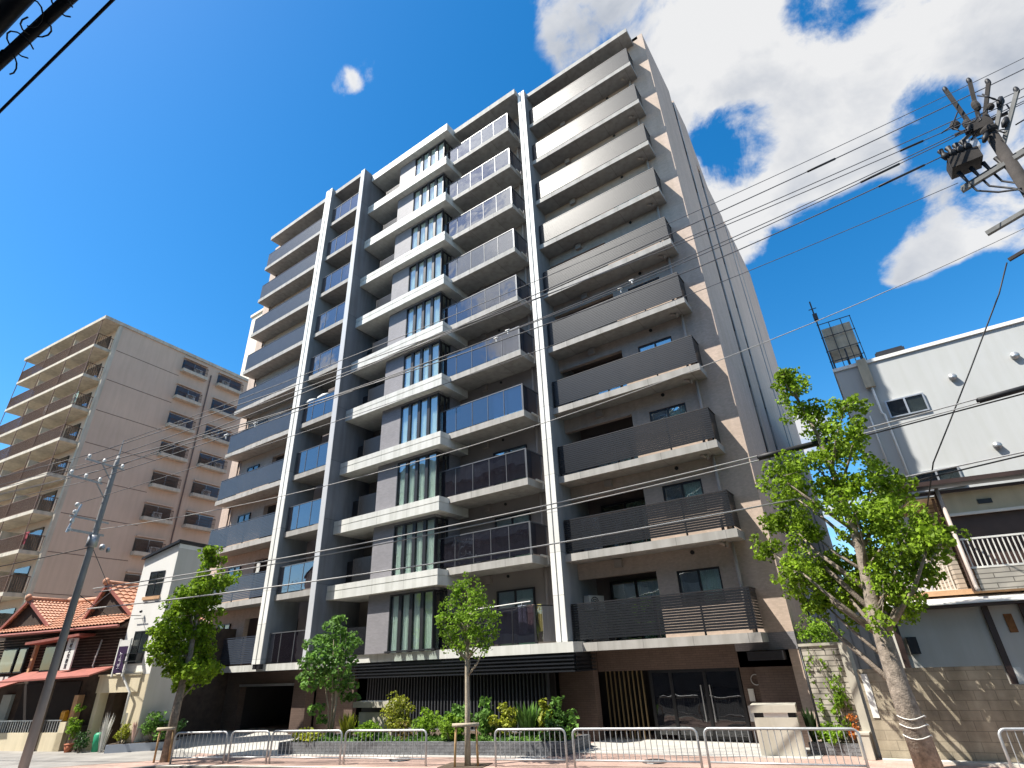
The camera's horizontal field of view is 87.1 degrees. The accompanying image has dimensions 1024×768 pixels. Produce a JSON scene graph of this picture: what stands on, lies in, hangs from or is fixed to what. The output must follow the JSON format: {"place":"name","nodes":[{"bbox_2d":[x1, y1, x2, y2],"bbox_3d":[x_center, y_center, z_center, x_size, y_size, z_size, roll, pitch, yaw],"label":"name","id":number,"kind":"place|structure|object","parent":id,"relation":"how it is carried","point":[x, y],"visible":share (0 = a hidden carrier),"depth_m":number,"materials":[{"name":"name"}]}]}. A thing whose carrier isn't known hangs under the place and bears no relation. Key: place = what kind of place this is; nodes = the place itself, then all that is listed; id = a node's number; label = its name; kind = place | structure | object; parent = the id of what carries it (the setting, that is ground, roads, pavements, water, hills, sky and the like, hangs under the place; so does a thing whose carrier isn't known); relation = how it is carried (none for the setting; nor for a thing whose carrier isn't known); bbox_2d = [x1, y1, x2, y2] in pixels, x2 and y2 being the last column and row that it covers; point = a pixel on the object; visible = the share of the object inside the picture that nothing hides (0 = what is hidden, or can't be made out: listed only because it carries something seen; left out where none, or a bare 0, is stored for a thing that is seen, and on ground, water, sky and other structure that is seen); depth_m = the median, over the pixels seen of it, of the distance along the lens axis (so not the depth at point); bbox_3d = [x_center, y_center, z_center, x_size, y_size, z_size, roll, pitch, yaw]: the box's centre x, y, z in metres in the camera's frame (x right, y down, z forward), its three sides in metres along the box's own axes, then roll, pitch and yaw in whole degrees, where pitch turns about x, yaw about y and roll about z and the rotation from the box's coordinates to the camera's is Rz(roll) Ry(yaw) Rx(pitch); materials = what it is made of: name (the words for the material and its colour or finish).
{"place":"outdoors","nodes":[
{"label":"outdoors","id":0,"kind":"place"},
{"bbox_2d":[0,0,34,37],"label":"telephone cable","id":1,"kind":"object","parent":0,"point":[12,12],"visible":1,"depth_m":3.61,"materials":[{"name":"black rubber"}]},
{"bbox_2d":[0,0,77,70],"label":"telephone cable","id":2,"kind":"object","parent":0,"point":[53,13],"visible":0.94,"depth_m":3.74,"materials":[{"name":"black rubber"}]},
{"bbox_2d":[0,0,72,74],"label":"wire loop","id":3,"kind":"object","parent":2,"relation":"hanging from","point":[37,25],"visible":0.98,"depth_m":3.72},
{"bbox_2d":[0,0,114,112],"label":"telephone cable","id":4,"kind":"object","parent":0,"point":[61,50],"visible":1,"depth_m":3.90,"materials":[{"name":"black rubber"}]},
{"bbox_2d":[0,749,198,767],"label":"worn pavement","id":5,"kind":"structure","parent":0,"point":[39,759],"depth_m":18.88,"materials":[{"name":"grey concrete"}]},
{"bbox_2d":[0,720,79,751],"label":"garden wall","id":6,"kind":"structure","parent":5,"relation":"on","point":[54,741],"depth_m":21.75,"materials":[{"name":"concrete"}]},
{"bbox_2d":[0,578,236,750],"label":"old timber house","id":7,"kind":"structure","parent":5,"relation":"on","point":[30,628],"depth_m":23.82,"materials":[{"name":"brown wood"}]},
{"bbox_2d":[0,649,19,673],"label":"window","id":8,"kind":"structure","parent":7,"relation":"in","point":[9,657],"depth_m":24.60,"materials":[{"name":"grey glass"}]},
{"bbox_2d":[60,638,78,669],"bbox_3d":[-18.904,11.529,23.001,0.580,1.220,0.072,-12,-29,18],"label":"vertical sign","id":9,"kind":"object","parent":7,"relation":"attached to","point":[69,654],"visible":1,"depth_m":22.96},
{"bbox_2d":[0,315,248,633],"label":"brown apartment block","id":10,"kind":"structure","parent":5,"relation":"on","point":[125,381],"depth_m":46.31,"materials":[{"name":"paint"}]},
{"bbox_2d":[130,535,165,556],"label":"window","id":11,"kind":"structure","parent":10,"relation":"in","point":[141,546],"depth_m":45.05,"materials":[{"name":"grey glass"}]},
{"bbox_2d":[139,501,173,524],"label":"window","id":12,"kind":"structure","parent":10,"relation":"in","point":[148,509],"depth_m":46.52,"materials":[{"name":"grey glass"}]},
{"bbox_2d":[148,469,181,493],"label":"window","id":13,"kind":"structure","parent":10,"relation":"in","point":[169,483],"depth_m":47.83,"materials":[{"name":"grey glass"}]},
{"bbox_2d":[157,439,188,462],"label":"window","id":14,"kind":"structure","parent":10,"relation":"in","point":[180,457],"depth_m":49.17,"materials":[{"name":"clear glass"}]},
{"bbox_2d":[165,410,195,434],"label":"window","id":15,"kind":"structure","parent":10,"relation":"in","point":[172,418],"depth_m":50.35,"materials":[{"name":"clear glass"}]},
{"bbox_2d":[173,383,202,407],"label":"window","id":16,"kind":"structure","parent":10,"relation":"in","point":[180,394],"depth_m":51.69,"materials":[{"name":"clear glass"}]},
{"bbox_2d":[180,357,208,381],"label":"window","id":17,"kind":"structure","parent":10,"relation":"in","point":[188,367],"depth_m":52.97,"materials":[{"name":"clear glass"}]},
{"bbox_2d":[181,509,215,532],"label":"window","id":18,"kind":"structure","parent":10,"relation":"in","point":[197,522],"depth_m":49.55,"materials":[{"name":"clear glass"}]},
{"bbox_2d":[189,479,219,501],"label":"window","id":19,"kind":"structure","parent":10,"relation":"in","point":[196,490],"depth_m":50.73,"materials":[{"name":"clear glass"}]},
{"bbox_2d":[196,450,227,473],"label":"window","id":20,"kind":"structure","parent":10,"relation":"in","point":[203,458],"depth_m":52.12,"materials":[{"name":"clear glass"}]},
{"bbox_2d":[202,423,232,446],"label":"window","id":21,"kind":"structure","parent":10,"relation":"in","point":[222,441],"depth_m":53.40,"materials":[{"name":"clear glass"}]},
{"bbox_2d":[209,397,237,420],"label":"window","id":22,"kind":"structure","parent":10,"relation":"in","point":[215,403],"depth_m":54.72,"materials":[{"name":"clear glass"}]},
{"bbox_2d":[215,372,243,395],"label":"window","id":23,"kind":"structure","parent":10,"relation":"in","point":[234,387],"depth_m":56.01,"materials":[{"name":"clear glass"}]},
{"bbox_2d":[104,739,180,753],"bbox_3d":[-13.892,13.646,20.299,2.400,0.280,0.560,1,-27,-7],"label":"flower planter","id":24,"kind":"object","parent":5,"relation":"on","point":[131,747],"visible":0.86,"depth_m":20.04,"materials":[{"name":"concrete"}]},
{"bbox_2d":[138,710,167,740],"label":"flowering bush","id":25,"kind":"object","parent":24,"relation":"in","point":[150,727],"visible":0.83,"depth_m":20.41,"materials":[{"name":"green plant"}]},
{"bbox_2d":[81,539,211,750],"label":"white house","id":26,"kind":"structure","parent":5,"relation":"on","point":[146,687],"depth_m":21.94,"materials":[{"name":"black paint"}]},
{"bbox_2d":[110,638,132,676],"bbox_3d":[-15.804,11.067,21.799,0.650,1.370,0.070,-12,-29,18],"label":"purple sign","id":27,"kind":"object","parent":26,"relation":"attached to","point":[124,647],"visible":1,"depth_m":21.78,"materials":[{"name":"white plastic"}]},
{"bbox_2d":[122,631,148,663],"bbox_3d":[-15.291,10.683,21.874,0.780,1.200,0.279,-12,-29,18],"label":"window","id":28,"kind":"structure","parent":26,"relation":"in","point":[136,654],"depth_m":21.97,"materials":[{"name":"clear glass"}]},
{"bbox_2d":[142,570,165,599],"bbox_3d":[-15.309,8.600,23.030,0.980,1.140,0.059,-12,-29,18],"label":"window","id":29,"kind":"structure","parent":26,"relation":"in","point":[152,590],"depth_m":23.02,"materials":[{"name":"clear glass"}]},
{"bbox_2d":[174,728,823,758],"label":"driveway paving","id":30,"kind":"structure","parent":0,"point":[620,748],"depth_m":16.59,"materials":[{"name":"concrete"}]},
{"bbox_2d":[277,730,590,755],"bbox_3d":[-2.388,11.642,17.484,9.500,0.330,5.250,-20,-32,30],"label":"planter bed","id":31,"kind":"object","parent":30,"relation":"on","point":[485,748],"visible":0.56,"depth_m":16.27,"materials":[{"name":"grey concrete"}]},
{"bbox_2d":[295,614,363,736],"bbox_3d":[-6.556,10.421,19.309,2.394,3.916,1.956,4,-28,-12],"label":"multi stem tree","id":32,"kind":"object","parent":31,"relation":"on","point":[327,654],"visible":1,"depth_m":19.18,"materials":[{"name":"green plant"}]},
{"bbox_2d":[353,700,403,735],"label":"name wall","id":33,"kind":"structure","parent":31,"relation":"on","point":[370,710],"depth_m":18.88,"materials":[{"name":"grey concrete"}]},
{"bbox_2d":[380,690,415,736],"bbox_3d":[-3.776,11.084,18.002,1.179,1.484,1.050,-20,-32,30],"label":"rounded bush","id":34,"kind":"object","parent":31,"relation":"on","point":[397,716],"visible":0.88,"depth_m":17.99,"materials":[{"name":"green plant"}]},
{"bbox_2d":[411,707,442,736],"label":"leafy shrub","id":35,"kind":"object","parent":31,"relation":"on","point":[426,724],"visible":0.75,"depth_m":17.32,"materials":[{"name":"green plant"}]},
{"bbox_2d":[296,731,577,740],"bbox_3d":[-2.676,11.268,17.147,9.682,0.337,1.183,-11,-28,17],"label":"ground cover","id":36,"kind":"object","parent":31,"relation":"on","point":[386,737],"visible":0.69,"depth_m":16.83,"materials":[{"name":"green plant"}]},
{"bbox_2d":[438,713,464,740],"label":"leafy shrub","id":37,"kind":"object","parent":31,"relation":"on","point":[448,730],"visible":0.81,"depth_m":16.49,"materials":[{"name":"green plant"}]},
{"bbox_2d":[473,696,497,736],"bbox_3d":[-0.797,10.476,16.843,0.722,1.257,0.764,16,-32,-31],"label":"leafy shrub","id":38,"kind":"object","parent":31,"relation":"on","point":[482,716],"visible":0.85,"depth_m":16.77,"materials":[{"name":"green plant"}]},
{"bbox_2d":[487,702,518,736],"bbox_3d":[-0.220,10.434,16.623,0.905,1.091,0.885,-12,-28,17],"label":"leafy shrub","id":39,"kind":"object","parent":31,"relation":"on","point":[505,720],"visible":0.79,"depth_m":16.58,"materials":[{"name":"yellow plant"}]},
{"bbox_2d":[514,702,540,740],"bbox_3d":[0.481,10.294,16.451,1.001,1.090,1.038,-20,-32,30],"label":"palm plant","id":40,"kind":"object","parent":31,"relation":"on","point":[528,718],"visible":0.65,"depth_m":16.25,"materials":[{"name":"green plant"}]},
{"bbox_2d":[543,695,579,739],"bbox_3d":[1.511,10.067,16.203,1.109,1.222,0.841,-13,-29,19],"label":"leafy shrub","id":41,"kind":"object","parent":31,"relation":"on","point":[563,719],"visible":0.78,"depth_m":16.09,"materials":[{"name":"green plant"}]},
{"bbox_2d":[74,156,942,469],"bbox_3d":[-0.953,-1.921,17.744,29.391,6.723,0.378,-8,-28,10],"label":"power line","id":42,"kind":"object","parent":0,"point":[500,340],"visible":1,"depth_m":17.41,"materials":[{"name":"black rubber"}]},
{"bbox_2d":[0,0,1023,577],"label":"sky","id":43,"kind":"structure","parent":0,"point":[149,173],"materials":[{"name":"blue"}]},
{"bbox_2d":[203,28,842,747],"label":"apartment building","id":44,"kind":"structure","parent":0,"point":[587,156],"depth_m":24.28,"materials":[{"name":"grey concrete"}]},
{"bbox_2d":[387,589,446,653],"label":"window","id":45,"kind":"structure","parent":44,"relation":"in","point":[413,627],"depth_m":21.84,"materials":[{"name":"green glass"}]},
{"bbox_2d":[391,516,447,575],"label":"window","id":46,"kind":"structure","parent":44,"relation":"in","point":[420,550],"depth_m":23.19,"materials":[{"name":"teal glass"}]},
{"bbox_2d":[395,451,448,505],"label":"window","id":47,"kind":"structure","parent":44,"relation":"in","point":[419,480],"depth_m":24.55,"materials":[{"name":"teal glass"}]},
{"bbox_2d":[399,393,449,443],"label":"window","id":48,"kind":"structure","parent":44,"relation":"in","point":[422,416],"depth_m":25.91,"materials":[{"name":"glass"}]},
{"bbox_2d":[402,340,450,388],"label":"window","id":49,"kind":"structure","parent":44,"relation":"in","point":[432,351],"depth_m":27.28,"materials":[{"name":"glass"}]},
{"bbox_2d":[405,292,450,337],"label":"window","id":50,"kind":"structure","parent":44,"relation":"in","point":[429,311],"depth_m":28.64,"materials":[{"name":"glass"}]},
{"bbox_2d":[408,249,451,291],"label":"window","id":51,"kind":"structure","parent":44,"relation":"in","point":[425,270],"depth_m":29.99,"materials":[{"name":"glass"}]},
{"bbox_2d":[410,209,451,249],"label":"window","id":52,"kind":"structure","parent":44,"relation":"in","point":[434,225],"depth_m":31.35,"materials":[{"name":"glass"}]},
{"bbox_2d":[412,173,452,211],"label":"window","id":53,"kind":"structure","parent":44,"relation":"in","point":[432,189],"depth_m":32.73,"materials":[{"name":"glass"}]},
{"bbox_2d":[414,140,452,176],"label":"window","id":54,"kind":"structure","parent":44,"relation":"in","point":[425,161],"depth_m":34.09,"materials":[{"name":"glass"}]},
{"bbox_2d":[496,587,537,645],"bbox_3d":[0.172,9.043,20.927,1.800,2.000,0.085,-20,-32,30],"label":"balcony door","id":55,"kind":"structure","parent":44,"relation":"in","point":[523,594],"depth_m":21.07,"materials":[{"name":"black glass"}]},
{"bbox_2d":[609,576,665,640],"bbox_3d":[4.690,8.298,19.839,2.090,2.100,0.105,-20,-32,30],"label":"balcony door","id":56,"kind":"structure","parent":44,"relation":"in","point":[648,586],"depth_m":19.96,"materials":[{"name":"black glass"}]},
{"bbox_2d":[649,403,686,434],"bbox_3d":[6.110,1.502,20.543,1.540,1.330,0.580,-20,-32,30],"label":"window","id":57,"kind":"structure","parent":44,"relation":"in","point":[677,409],"depth_m":20.58,"materials":[{"name":"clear glass"}]},
{"bbox_2d":[662,479,704,516],"bbox_3d":[6.232,4.125,19.199,1.540,1.330,0.580,-20,-32,30],"label":"window","id":58,"kind":"structure","parent":44,"relation":"in","point":[693,487],"depth_m":19.23,"materials":[{"name":"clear glass"}]},
{"bbox_2d":[676,566,725,605],"bbox_3d":[6.353,6.748,17.854,1.540,1.330,0.580,-20,-32,30],"label":"window","id":59,"kind":"structure","parent":44,"relation":"in","point":[702,579],"depth_m":17.86,"materials":[{"name":"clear glass"}]},
{"bbox_2d":[648,667,753,741],"bbox_3d":[5.838,10.089,17.013,2.980,1.945,0.178,-20,-32,30],"label":"entrance door","id":60,"kind":"structure","parent":44,"relation":"in","point":[698,699],"depth_m":17.00,"materials":[{"name":"black glass"}]},
{"bbox_2d":[53,724,1019,767],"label":"sidewalk","id":61,"kind":"structure","parent":0,"point":[434,762],"depth_m":14.68,"materials":[{"name":"grey concrete"}]},
{"bbox_2d":[18,440,124,767],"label":"utility pole","id":62,"kind":"object","parent":61,"relation":"on","point":[94,536],"visible":0.99,"depth_m":17.96,"materials":[{"name":"concrete"}]},
{"bbox_2d":[80,183,957,502],"bbox_3d":[-0.847,-0.874,17.417,29.378,6.620,0.238,-8,-28,11],"label":"power line","id":63,"kind":"object","parent":62,"relation":"attached to","point":[530,353],"visible":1,"depth_m":17.10,"materials":[{"name":"black rubber"}]},
{"bbox_2d":[98,228,1023,529],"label":"power line","id":64,"kind":"object","parent":62,"relation":"attached to","point":[592,406],"visible":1,"depth_m":16.00,"materials":[{"name":"rubber"}]},
{"bbox_2d":[101,101,1023,477],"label":"power line","id":65,"kind":"object","parent":62,"relation":"attached to","point":[577,303],"visible":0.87,"depth_m":17.58,"materials":[{"name":"black rubber"}]},
{"bbox_2d":[106,88,1023,458],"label":"power line","id":66,"kind":"object","parent":62,"relation":"attached to","point":[548,294],"visible":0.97,"depth_m":18.00,"materials":[{"name":"black rubber"}]},
{"bbox_2d":[124,69,1023,463],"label":"power line","id":67,"kind":"object","parent":62,"relation":"attached to","point":[582,273],"visible":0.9,"depth_m":18.20,"materials":[{"name":"black rubber"}]},
{"bbox_2d":[125,58,1022,440],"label":"power line","id":68,"kind":"object","parent":62,"relation":"attached to","point":[575,264],"visible":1,"depth_m":18.41,"materials":[{"name":"black rubber"}]},
{"bbox_2d":[143,545,241,762],"bbox_3d":[-11.455,9.223,18.993,2.686,6.798,2.496,-1,-27,-4],"label":"street tree","id":69,"kind":"object","parent":61,"relation":"on","point":[183,666],"visible":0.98,"depth_m":18.85,"materials":[{"name":"green plant"}]},
{"bbox_2d":[169,731,227,763],"bbox_3d":[-9.767,11.358,16.811,1.943,0.869,0.058,-8,-28,11],"label":"guard fence","id":70,"kind":"object","parent":61,"relation":"on","point":[199,733],"visible":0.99,"depth_m":16.84,"materials":[{"name":"metal"}]},
{"bbox_2d":[226,730,269,763],"bbox_3d":[-8.037,11.087,16.438,1.466,0.869,0.059,-11,-28,15],"label":"guard fence","id":71,"kind":"object","parent":61,"relation":"on","point":[250,732],"visible":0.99,"depth_m":16.46,"materials":[{"name":"metal"}]},
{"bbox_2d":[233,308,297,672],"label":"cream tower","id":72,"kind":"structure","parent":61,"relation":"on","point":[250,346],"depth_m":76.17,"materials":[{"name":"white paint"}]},
{"bbox_2d":[268,730,342,764],"bbox_3d":[-6.095,10.707,15.873,2.518,0.869,0.059,-11,-28,16],"label":"guard fence","id":73,"kind":"object","parent":61,"relation":"on","point":[299,731],"visible":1,"depth_m":15.88,"materials":[{"name":"metal"}]},
{"bbox_2d":[342,729,426,765],"bbox_3d":[-3.581,10.199,15.108,2.699,0.869,0.060,-12,-29,17],"label":"guard fence","id":74,"kind":"object","parent":61,"relation":"on","point":[382,730],"visible":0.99,"depth_m":15.15,"materials":[{"name":"metal"}]},
{"bbox_2d":[437,762,492,767],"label":"tree pit","id":75,"kind":"object","parent":61,"relation":"on","point":[461,765],"visible":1,"depth_m":14.29,"materials":[{"name":"soil"}]},
{"bbox_2d":[434,571,502,765],"bbox_3d":[-1.138,8.023,15.559,2.009,4.949,2.056,-20,-32,30],"label":"street tree","id":76,"kind":"object","parent":75,"relation":"on","point":[473,630],"visible":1,"depth_m":15.59,"materials":[{"name":"green plant"}]},
{"bbox_2d":[494,728,568,767],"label":"guard fence","id":77,"kind":"object","parent":61,"relation":"on","point":[529,730],"visible":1,"depth_m":13.91,"materials":[{"name":"metal"}]},
{"bbox_2d":[572,727,703,767],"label":"guard fence","id":78,"kind":"object","parent":61,"relation":"on","point":[649,729],"visible":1,"depth_m":13.08,"materials":[{"name":"metal"}]},
{"bbox_2d":[703,727,869,767],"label":"guard fence","id":79,"kind":"object","parent":61,"relation":"on","point":[787,729],"visible":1,"depth_m":12.00,"materials":[{"name":"metal"}]},
{"bbox_2d":[795,613,844,645],"bbox_3d":[8.843,8.150,15.004,1.404,3.353,0.961,-5,-27,4],"label":"tree","id":80,"kind":"object","parent":61,"relation":"on","point":[816,630],"visible":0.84,"depth_m":15.46,"materials":[{"name":"green plant"}]},
{"bbox_2d":[808,741,861,755],"bbox_3d":[8.267,9.247,13.688,1.200,0.250,0.550,-20,-32,30],"label":"side planter","id":81,"kind":"object","parent":61,"relation":"on","point":[837,749],"visible":0.61,"depth_m":13.50,"materials":[{"name":"grey stone"}]},
{"bbox_2d":[803,645,849,740],"bbox_3d":[8.455,8.198,14.358,0.934,2.214,0.193,-20,-32,30],"label":"vine","id":82,"kind":"object","parent":81,"relation":"in","point":[832,688],"visible":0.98,"depth_m":14.38,"materials":[{"name":"green plant"}]},
{"bbox_2d":[813,720,846,745],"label":"leafy shrub","id":83,"kind":"object","parent":81,"relation":"in","point":[833,734],"visible":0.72,"depth_m":13.78,"materials":[{"name":"green plant"}]},
{"bbox_2d":[829,678,852,742],"bbox_3d":[8.579,8.523,14.032,0.545,1.495,0.499,-20,-32,30],"label":"climbing shrub","id":84,"kind":"object","parent":81,"relation":"in","point":[838,698],"visible":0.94,"depth_m":14.03,"materials":[{"name":"green plant"}]},
{"bbox_2d":[798,642,880,757],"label":"ribbed wall","id":85,"kind":"structure","parent":61,"relation":"on","point":[844,659],"depth_m":14.35,"materials":[{"name":"beige concrete"}]},
{"bbox_2d":[749,366,971,767],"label":"street tree","id":86,"kind":"object","parent":61,"relation":"on","point":[860,594],"visible":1,"depth_m":13.54,"materials":[{"name":"green plant"}]},
{"bbox_2d":[802,574,933,668],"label":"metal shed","id":87,"kind":"structure","parent":61,"relation":"on","point":[853,639],"depth_m":17.53,"materials":[{"name":"grey metal"}]},
{"bbox_2d":[832,317,1023,588],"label":"white office block","id":88,"kind":"structure","parent":61,"relation":"on","point":[919,379],"depth_m":19.89,"materials":[{"name":"paint"}]},
{"bbox_2d":[93,398,976,588],"bbox_3d":[7.662,0.818,15.759,46.004,6.715,0.035,-8,-28,11],"label":"telephone cable","id":89,"kind":"object","parent":88,"relation":"attached to","point":[515,511],"visible":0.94,"depth_m":16.34,"materials":[{"name":"rubber"}]},
{"bbox_2d":[757,437,832,460],"bbox_3d":[7.975,1.820,15.170,2.075,0.468,0.170,-8,-28,11],"label":"cable sleeve","id":90,"kind":"object","parent":89,"relation":"attached to","point":[811,444],"visible":0.72,"depth_m":15.11,"materials":[{"name":"black plastic"}]},
{"bbox_2d":[94,402,979,592],"bbox_3d":[7.671,0.903,15.741,46.004,6.763,0.082,-8,-28,11],"label":"telephone cable","id":91,"kind":"object","parent":88,"relation":"attached to","point":[520,515],"visible":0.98,"depth_m":16.26,"materials":[{"name":"rubber"}]},
{"bbox_2d":[87,451,1023,608],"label":"telephone cable","id":92,"kind":"object","parent":88,"relation":"attached to","point":[545,544],"visible":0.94,"depth_m":15.66,"materials":[{"name":"rubber"}]},
{"bbox_2d":[817,315,866,368],"bbox_3d":[14.499,-1.488,23.543,1.310,2.390,1.400,-20,-32,30],"label":"billboard frame","id":93,"kind":"object","parent":88,"relation":"on","point":[841,342],"visible":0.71,"depth_m":23.25,"materials":[{"name":"grey metal"}]},
{"bbox_2d":[884,392,929,418],"bbox_3d":[15.084,0.829,20.579,1.250,0.720,0.079,-20,-32,30],"label":"window","id":94,"kind":"structure","parent":88,"relation":"in","point":[915,403],"depth_m":20.57,"materials":[{"name":"glass"}]},
{"bbox_2d":[913,466,965,492],"bbox_3d":[15.241,3.403,19.230,1.340,0.720,0.079,-20,-32,30],"label":"window","id":95,"kind":"structure","parent":88,"relation":"in","point":[956,474],"depth_m":19.23,"materials":[{"name":"glass"}]},
{"bbox_2d":[856,665,1023,762],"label":"block wall","id":96,"kind":"structure","parent":61,"relation":"on","point":[969,712],"depth_m":12.33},
{"bbox_2d":[882,758,1023,767],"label":"gutter kerb","id":97,"kind":"structure","parent":61,"relation":"on","point":[958,762],"depth_m":11.78,"materials":[{"name":"concrete"}]},
{"bbox_2d":[937,77,1023,261],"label":"utility pole","id":98,"kind":"object","parent":61,"relation":"on","point":[963,157],"visible":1,"depth_m":16.35,"materials":[{"name":"metal"}]},
{"bbox_2d":[88,103,1023,473],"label":"power line","id":99,"kind":"object","parent":98,"relation":"attached to","point":[546,317],"visible":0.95,"depth_m":17.56,"materials":[{"name":"black rubber"}]},
{"bbox_2d":[92,96,1023,453],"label":"power line","id":100,"kind":"object","parent":98,"relation":"attached to","point":[546,294],"visible":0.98,"depth_m":17.93,"materials":[{"name":"black rubber"}]},
{"bbox_2d":[926,262,1007,510],"bbox_3d":[12.731,0.127,15.326,0.846,6.223,4.365,13,-31,-28],"label":"service drop","id":101,"kind":"object","parent":98,"relation":"attached to","point":[965,383],"visible":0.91,"depth_m":15.21,"materials":[{"name":"black rubber"}]},
{"bbox_2d":[749,703,806,756],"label":"gate pillar","id":102,"kind":"structure","parent":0,"point":[775,715],"depth_m":13.88,"materials":[{"name":"beige stone"}]},
{"bbox_2d":[855,731,876,759],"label":"end block","id":103,"kind":"structure","parent":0,"point":[868,745],"depth_m":12.84,"materials":[{"name":"beige concrete"}]},
{"bbox_2d":[878,469,1023,683],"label":"house","id":104,"kind":"structure","parent":0,"point":[973,615],"depth_m":14.86,"materials":[{"name":"white paint"}]},
{"label":"road","id":105,"kind":"structure","parent":0,"visible":0},
{"bbox_2d":[132,765,392,767],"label":"kerb","id":106,"kind":"structure","parent":105,"relation":"on","point":[231,766],"depth_m":15.83,"materials":[{"name":"concrete"}]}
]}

